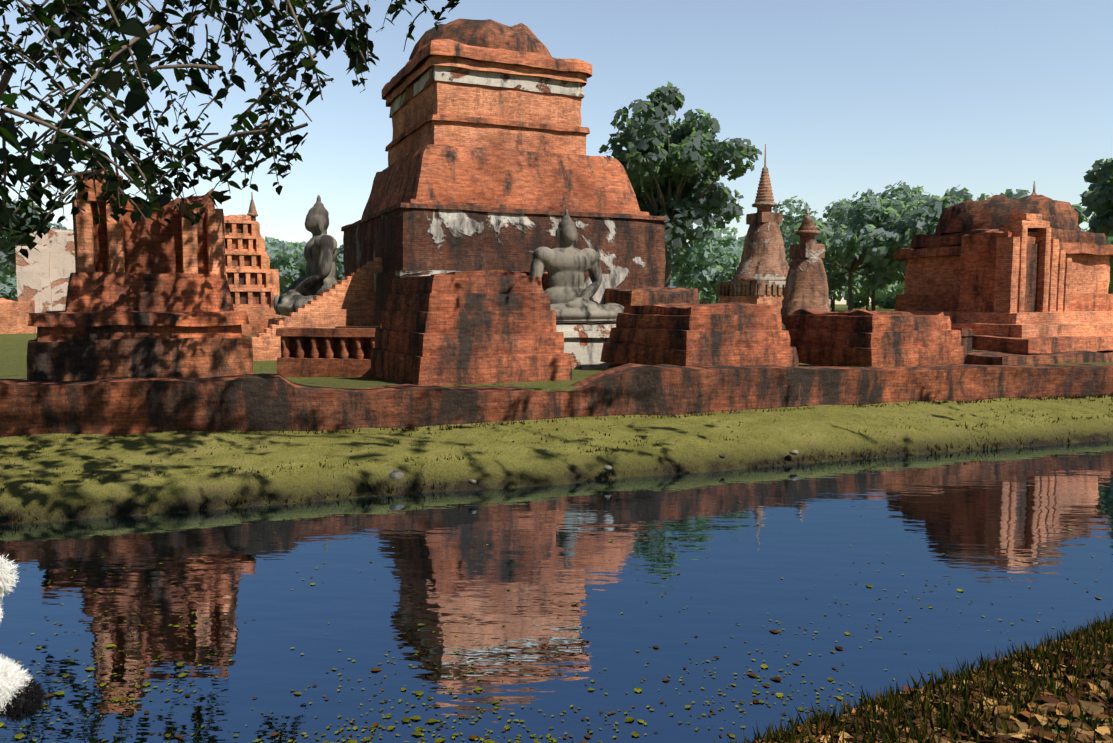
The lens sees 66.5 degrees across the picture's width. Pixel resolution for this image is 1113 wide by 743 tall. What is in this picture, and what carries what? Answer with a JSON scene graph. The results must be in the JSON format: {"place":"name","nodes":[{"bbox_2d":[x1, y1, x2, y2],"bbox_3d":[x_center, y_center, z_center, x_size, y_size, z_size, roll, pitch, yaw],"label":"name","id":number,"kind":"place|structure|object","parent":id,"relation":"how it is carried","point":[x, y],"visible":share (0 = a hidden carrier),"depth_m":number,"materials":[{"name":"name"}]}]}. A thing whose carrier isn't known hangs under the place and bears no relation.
{"place":"outdoors","nodes":[
{"label":"outdoors","id":0,"kind":"place"},
{"bbox_2d":[0,554,48,724],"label":"plush cow","id":1,"kind":"object","parent":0,"point":[22,695],"visible":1,"depth_m":0.73},
{"bbox_2d":[0,440,1112,742],"bbox_3d":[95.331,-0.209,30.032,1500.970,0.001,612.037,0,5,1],"label":"moat water","id":2,"kind":"structure","parent":0,"point":[994,542],"depth_m":6.33,"materials":[{"name":"blue liquid"}]},
{"bbox_2d":[0,468,1101,742],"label":"floating leaves","id":3,"kind":"object","parent":2,"relation":"on","point":[372,728],"visible":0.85,"depth_m":4.72,"materials":[{"name":"green plant"}]},
{"bbox_2d":[0,304,1112,742],"bbox_3d":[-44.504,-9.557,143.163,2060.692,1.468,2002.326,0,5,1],"label":"ground","id":4,"kind":"structure","parent":0,"point":[522,460],"depth_m":10.94,"materials":[{"name":"green plant"}]},
{"bbox_2d":[0,273,17,300],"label":"tree","id":5,"kind":"object","parent":4,"relation":"on","point":[5,289],"visible":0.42,"depth_m":294.17,"materials":[{"name":"green plant"}]},
{"bbox_2d":[4,277,16,294],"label":"tree","id":6,"kind":"object","parent":4,"relation":"on","point":[12,284],"visible":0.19,"depth_m":296.21,"materials":[{"name":"green plant"}]},
{"bbox_2d":[0,198,54,277],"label":"tree","id":7,"kind":"object","parent":4,"relation":"on","point":[7,264],"visible":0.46,"depth_m":99.81,"materials":[{"name":"green plant"}]},
{"bbox_2d":[6,222,66,254],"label":"tree","id":8,"kind":"object","parent":4,"relation":"on","point":[59,226],"depth_m":140.28,"materials":[{"name":"green plant"}]},
{"bbox_2d":[0,229,75,333],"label":"plaster wall","id":9,"kind":"structure","parent":4,"relation":"on","point":[43,275],"depth_m":45.44,"materials":[{"name":"white paint"}]},
{"bbox_2d":[27,171,252,380],"bbox_3d":[-6.720,-1.545,13.831,3.080,3.271,3.086,-2,5,-25],"label":"ruined shrine","id":10,"kind":"object","parent":4,"relation":"on","point":[151,297],"visible":0.96,"depth_m":12.84,"materials":[{"name":"red brick"}]},
{"bbox_2d":[0,0,459,258],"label":"shade tree","id":11,"kind":"object","parent":4,"relation":"on","point":[60,147],"visible":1,"depth_m":7.93,"materials":[{"name":"green plant"}]},
{"bbox_2d":[224,214,281,334],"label":"brick tower","id":12,"kind":"structure","parent":4,"relation":"on","point":[251,281],"depth_m":42.41,"materials":[{"name":"red brick"}]},
{"bbox_2d":[247,192,279,295],"bbox_3d":[-16.770,-5.933,47.062,2.434,7.964,2.438,-2,5,-25],"label":"stupa","id":13,"kind":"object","parent":4,"relation":"on","point":[252,212],"visible":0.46,"depth_m":46.62,"materials":[{"name":"orange brick"}]},
{"bbox_2d":[268,318,282,327],"bbox_3d":[-7.741,-1.021,27.075,2.532,1.385,3.244,-2,5,-25],"label":"buddha seat","id":14,"kind":"object","parent":4,"relation":"on","point":[272,320],"visible":0.06,"depth_m":26.61,"materials":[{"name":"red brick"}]},
{"bbox_2d":[267,195,337,316],"bbox_3d":[-7.747,-3.630,26.861,2.472,3.890,4.014,-2,5,-25],"label":"seated buddha","id":15,"kind":"object","parent":14,"relation":"on","point":[320,252],"visible":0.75,"depth_m":26.28,"materials":[{"name":"stone"}]},
{"bbox_2d":[264,240,291,277],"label":"tree","id":16,"kind":"object","parent":4,"relation":"on","point":[273,248],"visible":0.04,"depth_m":169.17,"materials":[{"name":"green plant"}]},
{"bbox_2d":[265,236,295,297],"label":"tree","id":17,"kind":"object","parent":4,"relation":"on","point":[283,286],"visible":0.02,"depth_m":255.97,"materials":[{"name":"green plant"}]},
{"bbox_2d":[268,241,305,283],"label":"tree","id":18,"kind":"object","parent":4,"relation":"on","point":[289,269],"visible":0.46,"depth_m":143.91,"materials":[{"name":"green plant"}]},
{"bbox_2d":[298,252,306,270],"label":"tree","id":19,"kind":"object","parent":4,"relation":"on","point":[302,262],"depth_m":134.26,"materials":[{"name":"green plant"}]},
{"bbox_2d":[252,257,382,360],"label":"stair wall","id":20,"kind":"structure","parent":4,"relation":"on","point":[348,301],"depth_m":24.60,"materials":[{"name":"red brick"}]},
{"bbox_2d":[276,327,377,376],"bbox_3d":[-4.338,-0.446,18.098,3.603,1.260,0.712,2,5,19],"label":"balustrade","id":21,"kind":"object","parent":4,"relation":"on","point":[326,352],"visible":0.6,"depth_m":18.10,"materials":[{"name":"red brick"}]},
{"bbox_2d":[336,244,343,279],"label":"tree","id":22,"kind":"object","parent":4,"relation":"on","point":[340,265],"visible":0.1,"depth_m":116.63,"materials":[{"name":"green plant"}]},
{"bbox_2d":[335,325,381,327],"bbox_3d":[-4.167,-0.562,19.557,1.912,1.264,0.719,2,5,19],"label":"balustrade","id":23,"kind":"object","parent":4,"relation":"on","point":[380,326],"visible":0.04,"depth_m":19.41,"materials":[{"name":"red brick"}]},
{"bbox_2d":[371,270,571,385],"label":"stepped platform","id":24,"kind":"structure","parent":4,"relation":"on","point":[470,327],"depth_m":14.12,"materials":[{"name":"red brick"}]},
{"bbox_2d":[341,18,698,325],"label":"chedi","id":25,"kind":"structure","parent":4,"relation":"on","point":[492,165],"depth_m":25.27,"materials":[{"name":"red brick"}]},
{"bbox_2d":[0,363,1112,436],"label":"brick wall","id":26,"kind":"structure","parent":4,"relation":"on","point":[136,405],"depth_m":12.25,"materials":[{"name":"red brick"}]},
{"bbox_2d":[0,392,1112,524],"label":"bank weeds","id":27,"kind":"object","parent":4,"relation":"on","point":[730,411],"visible":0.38,"depth_m":11.79,"materials":[{"name":"green plant"}]},
{"bbox_2d":[556,323,623,368],"bbox_3d":[0.344,-0.555,21.612,2.852,1.318,2.112,-2,5,-25],"label":"statue pedestal","id":28,"kind":"object","parent":4,"relation":"on","point":[583,345],"visible":0.33,"depth_m":20.74,"materials":[{"name":"white paint"}]},
{"bbox_2d":[530,209,623,323],"bbox_3d":[0.336,-2.657,21.465,3.010,2.917,1.854,-2,5,-25],"label":"seated buddha","id":29,"kind":"object","parent":28,"relation":"on","point":[566,265],"visible":0.77,"depth_m":21.31,"materials":[{"name":"stone"}]},
{"bbox_2d":[388,450,798,483],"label":"bank stones","id":30,"kind":"object","parent":4,"relation":"on","point":[395,474],"visible":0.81,"depth_m":9.97,"materials":[{"name":"grey stone"}]},
{"bbox_2d":[598,81,761,286],"bbox_3d":[8.102,-11.423,61.133,11.817,16.808,12.050,0,5,1],"label":"tree","id":31,"kind":"object","parent":4,"relation":"on","point":[684,166],"visible":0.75,"depth_m":58.29,"materials":[{"name":"green plant"}]},
{"bbox_2d":[670,271,719,303],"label":"tree","id":32,"kind":"object","parent":4,"relation":"on","point":[706,296],"visible":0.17,"depth_m":241.35,"materials":[{"name":"green plant"}]},
{"bbox_2d":[600,302,798,366],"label":"stepped platform","id":33,"kind":"structure","parent":4,"relation":"on","point":[726,334],"depth_m":17.66,"materials":[{"name":"red brick"}]},
{"bbox_2d":[665,223,742,292],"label":"tree","id":34,"kind":"object","parent":4,"relation":"on","point":[707,273],"visible":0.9,"depth_m":145.59,"materials":[{"name":"green plant"}]},
{"bbox_2d":[675,249,737,302],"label":"tree","id":35,"kind":"object","parent":4,"relation":"on","point":[680,281],"visible":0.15,"depth_m":156.60,"materials":[{"name":"green plant"}]},
{"bbox_2d":[693,236,744,303],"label":"tree","id":36,"kind":"object","parent":4,"relation":"on","point":[740,240],"visible":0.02,"depth_m":249.09,"materials":[{"name":"green plant"}]},
{"bbox_2d":[717,144,788,314],"bbox_3d":[10.105,-6.253,41.407,3.220,9.518,3.220,-2,5,-25],"label":"stupa","id":37,"kind":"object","parent":4,"relation":"on","point":[760,275],"visible":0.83,"depth_m":40.61,"materials":[{"name":"red brick"}]},
{"bbox_2d":[743,219,851,283],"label":"tree","id":38,"kind":"object","parent":4,"relation":"on","point":[786,229],"depth_m":136.01,"materials":[{"name":"green plant"}]},
{"bbox_2d":[781,209,830,323],"bbox_3d":[8.721,-3.100,29.643,1.809,5.113,1.792,-2,5,-25],"label":"stupa","id":39,"kind":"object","parent":4,"relation":"on","point":[806,284],"visible":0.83,"depth_m":29.14,"materials":[{"name":"red brick"}]},
{"bbox_2d":[772,195,873,279],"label":"tree","id":40,"kind":"object","parent":4,"relation":"on","point":[838,222],"visible":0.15,"depth_m":117.05,"materials":[{"name":"green plant"}]},
{"bbox_2d":[786,259,865,311],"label":"tree","id":41,"kind":"object","parent":4,"relation":"on","point":[842,289],"visible":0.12,"depth_m":144.89,"materials":[{"name":"green plant"}]},
{"bbox_2d":[788,195,913,309],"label":"tree","id":42,"kind":"object","parent":4,"relation":"on","point":[852,247],"visible":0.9,"depth_m":90.97,"materials":[{"name":"green plant"}]},
{"bbox_2d":[844,292,870,307],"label":"tree","id":43,"kind":"object","parent":4,"relation":"on","point":[857,303],"visible":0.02,"depth_m":264.36,"materials":[{"name":"green plant"}]},
{"bbox_2d":[816,181,923,310],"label":"tree","id":44,"kind":"object","parent":4,"relation":"on","point":[869,192],"visible":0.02,"depth_m":121.82,"materials":[{"name":"green plant"}]},
{"bbox_2d":[783,308,966,366],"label":"stepped platform","id":45,"kind":"structure","parent":4,"relation":"on","point":[862,338],"depth_m":18.34,"materials":[{"name":"red brick"}]},
{"bbox_2d":[853,271,904,310],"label":"tree","id":46,"kind":"object","parent":4,"relation":"on","point":[880,291],"visible":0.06,"depth_m":163.49,"materials":[{"name":"green plant"}]},
{"bbox_2d":[869,291,902,308],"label":"tree","id":47,"kind":"object","parent":4,"relation":"on","point":[888,303],"visible":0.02,"depth_m":238.02,"materials":[{"name":"green plant"}]},
{"bbox_2d":[871,285,904,300],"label":"tree","id":48,"kind":"object","parent":4,"relation":"on","point":[891,294],"visible":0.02,"depth_m":177.42,"materials":[{"name":"green plant"}]},
{"bbox_2d":[886,288,903,297],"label":"tree","id":49,"kind":"object","parent":4,"relation":"on","point":[901,290],"depth_m":207.72,"materials":[{"name":"green plant"}]},
{"bbox_2d":[847,182,972,283],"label":"tree","id":50,"kind":"object","parent":4,"relation":"on","point":[964,194],"visible":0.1,"depth_m":94.81,"materials":[{"name":"green plant"}]},
{"bbox_2d":[714,610,1112,742],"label":"bank grass and leaves","id":51,"kind":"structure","parent":4,"relation":"on","point":[971,698],"depth_m":3.47,"materials":[{"name":"green plant"}]},
{"bbox_2d":[882,193,992,267],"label":"tree","id":52,"kind":"object","parent":4,"relation":"on","point":[930,210],"visible":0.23,"depth_m":86.61,"materials":[{"name":"green plant"}]},
{"bbox_2d":[951,328,974,351],"bbox_3d":[9.405,-0.611,19.805,0.492,0.809,0.489,-2,5,-25],"label":"brick post","id":53,"kind":"object","parent":4,"relation":"on","point":[967,334],"visible":0.35,"depth_m":19.59,"materials":[{"name":"brick"}]},
{"bbox_2d":[894,195,1112,364],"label":"ruin","id":54,"kind":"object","parent":4,"relation":"on","point":[1018,281],"visible":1,"depth_m":20.62,"materials":[{"name":"red brick"}]},
{"bbox_2d":[1031,181,1036,194],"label":"spire","id":55,"kind":"structure","parent":54,"relation":"on","point":[1034,193],"depth_m":26.27,"materials":[{"name":"red brick"}]},
{"bbox_2d":[1000,189,1029,198],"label":"tree","id":56,"kind":"object","parent":4,"relation":"on","point":[1020,193],"visible":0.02,"depth_m":96.74,"materials":[{"name":"green plant"}]},
{"bbox_2d":[1071,203,1112,290],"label":"tree","id":57,"kind":"object","parent":4,"relation":"on","point":[1080,211],"visible":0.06,"depth_m":104.50,"materials":[{"name":"green plant"}]},
{"bbox_2d":[1080,158,1112,236],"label":"tree","id":58,"kind":"object","parent":4,"relation":"on","point":[1097,199],"visible":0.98,"depth_m":49.69,"materials":[{"name":"green plant"}]},
{"bbox_2d":[1108,280,1112,293],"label":"tree","id":59,"kind":"object","parent":4,"relation":"on","point":[1110,291],"depth_m":164.23,"materials":[{"name":"green plant"}]},
{"bbox_2d":[0,0,1112,303],"label":"sky","id":60,"kind":"structure","parent":0,"point":[844,98],"materials":[{"name":"blue"}]}
]}

